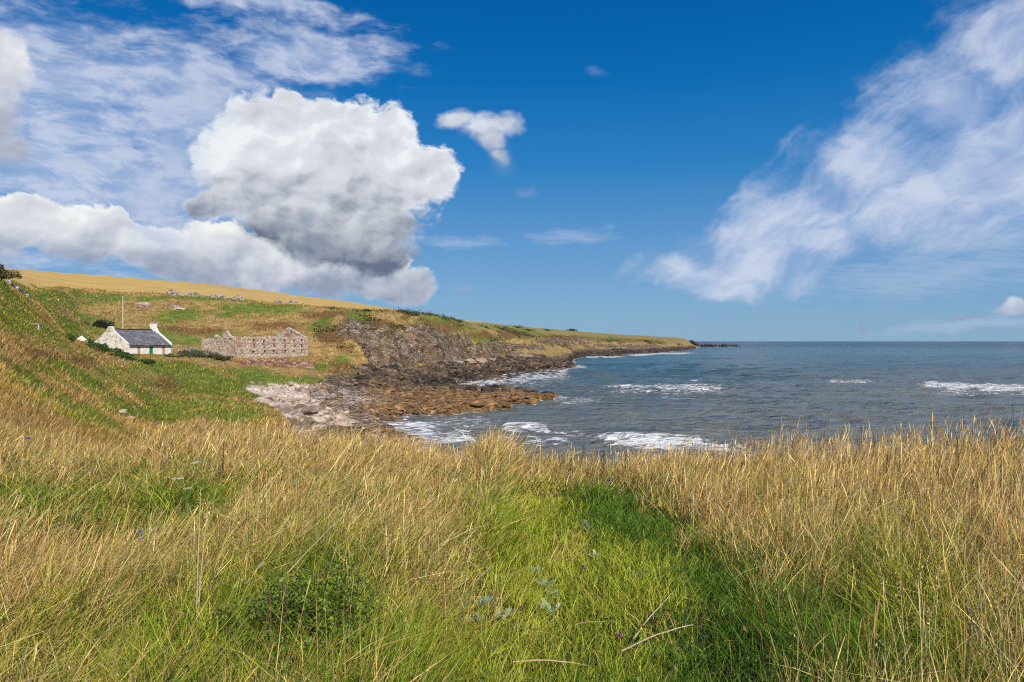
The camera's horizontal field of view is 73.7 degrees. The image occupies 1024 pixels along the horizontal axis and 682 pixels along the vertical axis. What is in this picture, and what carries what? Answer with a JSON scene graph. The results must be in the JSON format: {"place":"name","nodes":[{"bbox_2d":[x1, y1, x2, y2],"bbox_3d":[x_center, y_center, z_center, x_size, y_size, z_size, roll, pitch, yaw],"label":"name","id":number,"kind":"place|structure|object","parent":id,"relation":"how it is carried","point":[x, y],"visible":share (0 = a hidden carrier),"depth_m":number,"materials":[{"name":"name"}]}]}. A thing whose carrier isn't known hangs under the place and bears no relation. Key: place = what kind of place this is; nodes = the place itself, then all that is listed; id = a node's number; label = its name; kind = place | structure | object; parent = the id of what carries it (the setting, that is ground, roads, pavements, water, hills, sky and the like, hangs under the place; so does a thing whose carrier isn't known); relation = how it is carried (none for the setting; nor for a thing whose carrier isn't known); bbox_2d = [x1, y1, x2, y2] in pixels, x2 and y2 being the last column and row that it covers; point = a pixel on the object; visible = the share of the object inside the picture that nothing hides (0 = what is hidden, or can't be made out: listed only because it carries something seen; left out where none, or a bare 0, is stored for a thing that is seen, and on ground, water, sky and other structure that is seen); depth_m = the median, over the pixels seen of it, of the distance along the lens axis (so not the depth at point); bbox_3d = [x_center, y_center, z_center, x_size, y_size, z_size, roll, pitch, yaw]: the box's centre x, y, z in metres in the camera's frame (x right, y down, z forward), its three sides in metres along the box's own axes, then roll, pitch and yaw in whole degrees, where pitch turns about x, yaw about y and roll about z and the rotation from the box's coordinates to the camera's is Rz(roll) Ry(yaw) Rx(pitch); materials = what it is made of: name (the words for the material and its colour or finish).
{"place":"outdoors","nodes":[
{"label":"outdoors","id":0,"kind":"place"},
{"bbox_2d":[0,268,1020,681],"bbox_3d":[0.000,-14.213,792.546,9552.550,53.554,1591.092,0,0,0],"label":"terrain","id":1,"kind":"structure","parent":0,"point":[422,342],"depth_m":166.01,"materials":[{"name":"green plant"}]},
{"bbox_2d":[0,264,22,279],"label":"gorse bush","id":2,"kind":"object","parent":1,"relation":"on","point":[4,273],"visible":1,"depth_m":73.95,"materials":[{"name":"green plant"}]},
{"bbox_2d":[5,280,29,297],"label":"hill dyke","id":3,"kind":"structure","parent":1,"relation":"on","point":[10,282],"depth_m":105.37,"materials":[{"name":"stone"}]},
{"bbox_2d":[0,479,73,527],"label":"dry stalk","id":4,"kind":"object","parent":1,"relation":"on","point":[32,505],"visible":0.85,"depth_m":6.20,"materials":[{"name":"plant"}]},
{"bbox_2d":[64,333,76,340],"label":"gorse bush","id":5,"kind":"object","parent":1,"relation":"on","point":[71,337],"visible":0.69,"depth_m":78.04,"materials":[{"name":"green plant"}]},
{"bbox_2d":[76,336,92,342],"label":"outbuilding","id":6,"kind":"structure","parent":1,"relation":"on","point":[82,338],"depth_m":118.61,"materials":[{"name":"paint"}]},
{"bbox_2d":[84,343,103,347],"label":"bramble","id":7,"kind":"object","parent":1,"relation":"on","point":[92,345],"visible":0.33,"depth_m":89.98,"materials":[{"name":"green plant"}]},
{"bbox_2d":[84,339,103,346],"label":"bramble","id":8,"kind":"object","parent":1,"relation":"on","point":[90,342],"visible":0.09,"depth_m":101.06,"materials":[{"name":"green plant"}]},
{"bbox_2d":[84,319,114,326],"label":"gorse bush","id":9,"kind":"object","parent":1,"relation":"on","point":[100,323],"visible":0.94,"depth_m":159.35,"materials":[{"name":"green plant"}]},
{"bbox_2d":[95,347,111,351],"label":"bramble","id":10,"kind":"object","parent":1,"relation":"on","point":[102,349],"visible":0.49,"depth_m":92.64,"materials":[{"name":"green plant"}]},
{"bbox_2d":[109,347,124,353],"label":"bramble","id":11,"kind":"object","parent":1,"relation":"on","point":[115,350],"visible":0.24,"depth_m":106.31,"materials":[{"name":"green plant"}]},
{"bbox_2d":[111,352,128,357],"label":"bramble","id":12,"kind":"object","parent":1,"relation":"on","point":[120,354],"visible":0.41,"depth_m":94.54,"materials":[{"name":"green plant"}]},
{"bbox_2d":[118,409,126,413],"bbox_3d":[-27.018,4.895,46.961,0.920,0.406,0.483,0,0,0],"label":"sheep","id":13,"kind":"object","parent":1,"relation":"on","point":[122,411],"visible":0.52,"depth_m":46.89},
{"bbox_2d":[120,353,136,360],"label":"bramble","id":14,"kind":"object","parent":1,"relation":"on","point":[130,358],"visible":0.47,"depth_m":96.45,"materials":[{"name":"green plant"}]},
{"bbox_2d":[94,323,172,354],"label":"cottage","id":15,"kind":"structure","parent":1,"relation":"on","point":[152,340],"depth_m":139.17,"materials":[{"name":"paint"}]},
{"bbox_2d":[135,302,150,305],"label":"rock","id":16,"kind":"object","parent":1,"relation":"on","point":[144,303],"visible":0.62,"depth_m":185.44,"materials":[{"name":"grey stone"}]},
{"bbox_2d":[136,359,155,363],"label":"bramble","id":17,"kind":"object","parent":1,"relation":"on","point":[150,361],"visible":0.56,"depth_m":100.16,"materials":[{"name":"green plant"}]},
{"bbox_2d":[163,353,184,356],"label":"gorse bush","id":18,"kind":"object","parent":1,"relation":"on","point":[171,355],"visible":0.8,"depth_m":126.95,"materials":[{"name":"green plant"}]},
{"bbox_2d":[173,477,183,518],"bbox_3d":[-3.250,1.596,6.643,0.103,0.540,0.097,0,0,-36],"label":"cow parsley","id":19,"kind":"object","parent":1,"relation":"on","point":[175,478],"visible":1,"depth_m":6.64,"materials":[{"name":"white plant"}]},
{"bbox_2d":[178,347,202,352],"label":"garden wall","id":20,"kind":"structure","parent":1,"relation":"on","point":[190,349],"depth_m":144.38,"materials":[{"name":"stone"}]},
{"bbox_2d":[177,349,212,357],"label":"willow bush","id":21,"kind":"object","parent":1,"relation":"on","point":[189,354],"visible":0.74,"depth_m":127.54,"materials":[{"name":"green plant"}]},
{"bbox_2d":[190,461,200,493],"bbox_3d":[-3.384,1.586,7.303,0.111,0.594,0.106,0,0,-36],"label":"cow parsley","id":22,"kind":"object","parent":1,"relation":"on","point":[196,470],"visible":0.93,"depth_m":7.31,"materials":[{"name":"beige plant"}]},
{"bbox_2d":[196,490,210,631],"bbox_3d":[-1.758,1.284,3.892,0.081,0.906,0.048,0,0,-16],"label":"tall stalk","id":23,"kind":"object","parent":1,"relation":"on","point":[197,602],"visible":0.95,"depth_m":3.88,"materials":[{"name":"plant"}]},
{"bbox_2d":[166,289,244,299],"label":"dry stone dyke","id":24,"kind":"structure","parent":1,"relation":"on","point":[171,292],"depth_m":206.98,"materials":[{"name":"grey stone"}]},
{"bbox_2d":[195,352,221,357],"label":"willow bush","id":25,"kind":"object","parent":1,"relation":"on","point":[211,356],"visible":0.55,"depth_m":126.28,"materials":[{"name":"green plant"}]},
{"bbox_2d":[218,443,225,484],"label":"dark weed","id":26,"kind":"object","parent":1,"relation":"on","point":[222,476],"visible":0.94,"depth_m":8.03,"materials":[{"name":"brown plant"}]},
{"bbox_2d":[212,355,233,359],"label":"willow bush","id":27,"kind":"object","parent":1,"relation":"on","point":[218,357],"visible":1,"depth_m":123.37,"materials":[{"name":"green plant"}]},
{"bbox_2d":[0,278,485,458],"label":"hillside grass","id":28,"kind":"structure","parent":1,"relation":"on","point":[70,421],"depth_m":58.56,"materials":[{"name":"green plant"}]},
{"bbox_2d":[201,327,307,357],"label":"ruined bothy","id":29,"kind":"object","parent":1,"relation":"on","point":[288,342],"visible":0.76,"depth_m":145.56,"materials":[{"name":"stone"}]},
{"bbox_2d":[253,397,277,407],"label":"rock","id":30,"kind":"object","parent":1,"relation":"on","point":[271,403],"visible":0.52,"depth_m":78.23,"materials":[{"name":"grey stone"}]},
{"bbox_2d":[240,357,313,369],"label":"retaining wall","id":31,"kind":"structure","parent":1,"relation":"on","point":[281,361],"depth_m":124.99,"materials":[{"name":"beige stone"}]},
{"bbox_2d":[276,401,295,405],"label":"rock","id":32,"kind":"object","parent":1,"relation":"on","point":[281,403],"visible":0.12,"depth_m":87.85,"materials":[{"name":"grey stone"}]},
{"bbox_2d":[273,300,303,303],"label":"tumbled dyke","id":33,"kind":"structure","parent":1,"relation":"on","point":[279,301],"depth_m":210.63,"materials":[{"name":"stone"}]},
{"bbox_2d":[251,381,358,425],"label":"beach rocks","id":34,"kind":"object","parent":1,"relation":"on","point":[342,417],"visible":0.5,"depth_m":81.35,"materials":[{"name":"grey stone"}]},
{"bbox_2d":[211,556,401,677],"bbox_3d":[-1.049,1.468,3.649,0.879,0.601,0.784,0,0,37],"label":"meadow shrub","id":35,"kind":"object","parent":1,"relation":"on","point":[275,608],"visible":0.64,"depth_m":3.58,"materials":[{"name":"green plant"}]},
{"bbox_2d":[308,416,325,421],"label":"rock","id":36,"kind":"object","parent":1,"relation":"on","point":[316,418],"visible":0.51,"depth_m":75.56,"materials":[{"name":"beige stone"}]},
{"bbox_2d":[280,499,360,581],"bbox_3d":[-1.270,1.324,4.704,0.011,0.062,1.764,0,0,2],"label":"dry stalk","id":37,"kind":"object","parent":1,"relation":"on","point":[315,543],"visible":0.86,"depth_m":4.41,"materials":[{"name":"beige plant"}]},
{"bbox_2d":[349,308,373,311],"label":"gorse bush","id":38,"kind":"object","parent":1,"relation":"on","point":[367,310],"visible":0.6,"depth_m":191.38,"materials":[{"name":"green plant"}]},
{"bbox_2d":[319,395,446,441],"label":"ledge rocks","id":39,"kind":"object","parent":1,"relation":"on","point":[373,418],"visible":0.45,"depth_m":82.92,"materials":[{"name":"grey stone"}]},
{"bbox_2d":[358,376,558,421],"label":"tongue rocks","id":40,"kind":"object","parent":1,"relation":"on","point":[505,405],"visible":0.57,"depth_m":102.93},
{"bbox_2d":[348,354,576,394],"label":"cliff foot rocks","id":41,"kind":"object","parent":1,"relation":"on","point":[424,372],"visible":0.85,"depth_m":163.64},
{"bbox_2d":[465,358,475,363],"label":"rock","id":42,"kind":"object","parent":1,"relation":"on","point":[470,360],"visible":0.49,"depth_m":204.63,"materials":[{"name":"beige stone"}]},
{"bbox_2d":[472,376,479,380],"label":"rock","id":43,"kind":"object","parent":1,"relation":"on","point":[475,378],"visible":0.56,"depth_m":165.18,"materials":[{"name":"grey stone"}]},
{"bbox_2d":[465,612,489,629],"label":"silver herb","id":44,"kind":"object","parent":1,"relation":"on","point":[474,619],"visible":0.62,"depth_m":4.30,"materials":[{"name":"green plant"}]},
{"bbox_2d":[475,357,487,362],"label":"rock","id":45,"kind":"object","parent":1,"relation":"on","point":[482,359],"visible":0.52,"depth_m":211.12,"materials":[{"name":"beige stone"}]},
{"bbox_2d":[476,595,494,610],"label":"silver herb","id":46,"kind":"object","parent":1,"relation":"on","point":[477,602],"visible":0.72,"depth_m":4.52,"materials":[{"name":"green plant"}]},
{"bbox_2d":[307,307,682,355],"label":"clifftop scrub","id":47,"kind":"object","parent":1,"relation":"on","point":[413,313],"visible":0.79,"depth_m":206.65,"materials":[{"name":"green plant"}]},
{"bbox_2d":[491,606,513,620],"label":"silver herb","id":48,"kind":"object","parent":1,"relation":"on","point":[504,612],"visible":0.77,"depth_m":4.43,"materials":[{"name":"green plant"}]},
{"bbox_2d":[0,443,1011,681],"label":"ground herbs","id":49,"kind":"object","parent":1,"relation":"on","point":[498,654],"visible":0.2,"depth_m":4.50,"materials":[{"name":"green plant"}]},
{"bbox_2d":[0,403,1023,681],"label":"seeding grass","id":50,"kind":"structure","parent":1,"relation":"on","point":[964,485],"depth_m":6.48,"materials":[{"name":"beige plant"}]},
{"bbox_2d":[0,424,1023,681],"bbox_3d":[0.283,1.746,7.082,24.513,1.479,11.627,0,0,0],"label":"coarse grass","id":51,"kind":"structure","parent":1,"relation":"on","point":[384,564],"depth_m":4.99,"materials":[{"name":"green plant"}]},
{"bbox_2d":[516,602,527,616],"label":"dock plant","id":52,"kind":"object","parent":1,"relation":"on","point":[522,607],"visible":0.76,"depth_m":4.86,"materials":[{"name":"green plant"}]},
{"bbox_2d":[529,565,540,573],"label":"silver herb","id":53,"kind":"object","parent":1,"relation":"on","point":[536,569],"visible":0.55,"depth_m":6.03,"materials":[{"name":"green plant"}]},
{"bbox_2d":[537,578,552,587],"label":"silver herb","id":54,"kind":"object","parent":1,"relation":"on","point":[550,582],"visible":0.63,"depth_m":5.63,"materials":[{"name":"green plant"}]},
{"bbox_2d":[535,598,560,617],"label":"silver herb","id":55,"kind":"object","parent":1,"relation":"on","point":[550,607],"visible":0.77,"depth_m":5.04,"materials":[{"name":"green plant"}]},
{"bbox_2d":[513,659,587,665],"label":"dry stalk","id":56,"kind":"object","parent":1,"relation":"on","point":[545,660],"visible":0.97,"depth_m":3.99,"materials":[{"name":"plant"}]},
{"bbox_2d":[567,457,575,479],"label":"dark weed","id":57,"kind":"object","parent":1,"relation":"on","point":[572,466],"visible":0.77,"depth_m":10.73,"materials":[{"name":"brown plant"}]},
{"bbox_2d":[579,519,592,530],"bbox_3d":[0.839,2.091,7.583,0.191,0.178,0.201,0,0,-17],"label":"thistle rosette","id":58,"kind":"object","parent":1,"relation":"on","point":[586,523],"visible":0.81,"depth_m":7.59,"materials":[{"name":"green plant"}]},
{"bbox_2d":[588,549,599,557],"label":"silver herb","id":59,"kind":"object","parent":1,"relation":"on","point":[595,553],"visible":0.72,"depth_m":6.46,"materials":[{"name":"green plant"}]},
{"bbox_2d":[599,452,606,478],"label":"dark weed","id":60,"kind":"object","parent":1,"relation":"on","point":[603,463],"visible":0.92,"depth_m":10.73,"materials":[{"name":"brown plant"}]},
{"bbox_2d":[620,454,631,480],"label":"dark weed","id":61,"kind":"object","parent":1,"relation":"on","point":[625,464],"visible":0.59,"depth_m":10.63,"materials":[{"name":"brown plant"}]},
{"bbox_2d":[573,346,695,357],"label":"headland rocks","id":62,"kind":"object","parent":1,"relation":"on","point":[606,353],"visible":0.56,"depth_m":513.67,"materials":[{"name":"brown stone"}]},
{"bbox_2d":[633,591,674,638],"bbox_3d":[0.993,1.888,4.723,0.012,0.131,0.656,0,0,37],"label":"dry stalk","id":63,"kind":"object","parent":1,"relation":"on","point":[650,616],"visible":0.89,"depth_m":4.66,"materials":[{"name":"beige plant"}]},
{"bbox_2d":[621,624,692,651],"bbox_3d":[0.931,1.888,4.342,0.520,0.106,0.012,0,0,-18],"label":"dry stalk","id":64,"kind":"object","parent":1,"relation":"on","point":[653,636],"visible":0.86,"depth_m":4.33,"materials":[{"name":"plant"}]},
{"bbox_2d":[689,340,737,346],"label":"skerry rocks","id":65,"kind":"object","parent":1,"relation":"on","point":[700,344],"visible":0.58,"depth_m":1252.53,"materials":[{"name":"stone"}]},
{"bbox_2d":[739,605,758,621],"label":"dock plant","id":66,"kind":"object","parent":1,"relation":"on","point":[748,610],"visible":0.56,"depth_m":4.58,"materials":[{"name":"green plant"}]},
{"bbox_2d":[761,429,772,466],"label":"tall stalk","id":67,"kind":"object","parent":1,"relation":"on","point":[770,444],"visible":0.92,"depth_m":10.19,"materials":[{"name":"beige plant"}]},
{"bbox_2d":[797,421,806,468],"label":"tall stalk","id":68,"kind":"object","parent":1,"relation":"on","point":[805,440],"visible":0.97,"depth_m":10.17,"materials":[{"name":"beige plant"}]},
{"bbox_2d":[817,562,827,628],"bbox_3d":[1.930,1.650,4.265,0.090,0.540,0.081,0,0,-23],"label":"dark weed","id":69,"kind":"object","parent":1,"relation":"on","point":[821,588],"visible":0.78,"depth_m":4.26,"materials":[{"name":"brown plant"}]},
{"bbox_2d":[821,418,830,466],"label":"tall stalk","id":70,"kind":"object","parent":1,"relation":"on","point":[822,439],"visible":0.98,"depth_m":10.43,"materials":[{"name":"beige plant"}]},
{"bbox_2d":[877,560,906,681],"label":"tall stalk","id":71,"kind":"object","parent":1,"relation":"on","point":[880,571],"visible":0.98,"depth_m":3.18,"materials":[{"name":"plant"}]},
{"bbox_2d":[915,559,943,680],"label":"tall stalk","id":72,"kind":"object","parent":1,"relation":"on","point":[918,568],"visible":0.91,"depth_m":3.40,"materials":[{"name":"plant"}]},
{"bbox_2d":[963,584,982,663],"bbox_3d":[2.541,1.554,3.764,0.009,0.176,0.814,0,0,28],"label":"dry stalk","id":73,"kind":"object","parent":1,"relation":"on","point":[971,613],"visible":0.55,"depth_m":3.83,"materials":[{"name":"beige plant"}]},
{"bbox_2d":[974,552,988,668],"bbox_3d":[2.433,1.493,3.549,0.080,0.782,0.045,0,0,12],"label":"tall stalk","id":74,"kind":"object","parent":1,"relation":"on","point":[982,567],"visible":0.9,"depth_m":3.54,"materials":[{"name":"plant"}]},
{"bbox_2d":[986,412,996,463],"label":"tall stalk","id":75,"kind":"object","parent":1,"relation":"on","point":[993,435],"visible":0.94,"depth_m":10.41,"materials":[{"name":"beige plant"}]},
{"bbox_2d":[990,569,1019,681],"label":"tall stalk","id":76,"kind":"object","parent":1,"relation":"on","point":[1004,575],"visible":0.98,"depth_m":3.14,"materials":[{"name":"plant"}]},
{"bbox_2d":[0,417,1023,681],"bbox_3d":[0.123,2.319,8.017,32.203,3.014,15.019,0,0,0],"label":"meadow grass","id":77,"kind":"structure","parent":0,"point":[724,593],"depth_m":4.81,"materials":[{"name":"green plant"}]},
{"bbox_2d":[0,0,1023,340],"label":"sky","id":78,"kind":"structure","parent":0,"point":[696,170],"materials":[{"name":"blue"}]},
{"bbox_2d":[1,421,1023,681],"bbox_3d":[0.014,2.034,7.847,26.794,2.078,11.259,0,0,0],"label":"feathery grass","id":79,"kind":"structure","parent":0,"point":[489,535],"depth_m":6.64,"materials":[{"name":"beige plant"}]},
{"bbox_2d":[381,341,1023,470],"bbox_3d":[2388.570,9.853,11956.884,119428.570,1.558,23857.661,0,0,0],"label":"sea","id":80,"kind":"structure","parent":0,"point":[744,389],"depth_m":116.81,"materials":[{"name":"liquid"}]}
]}

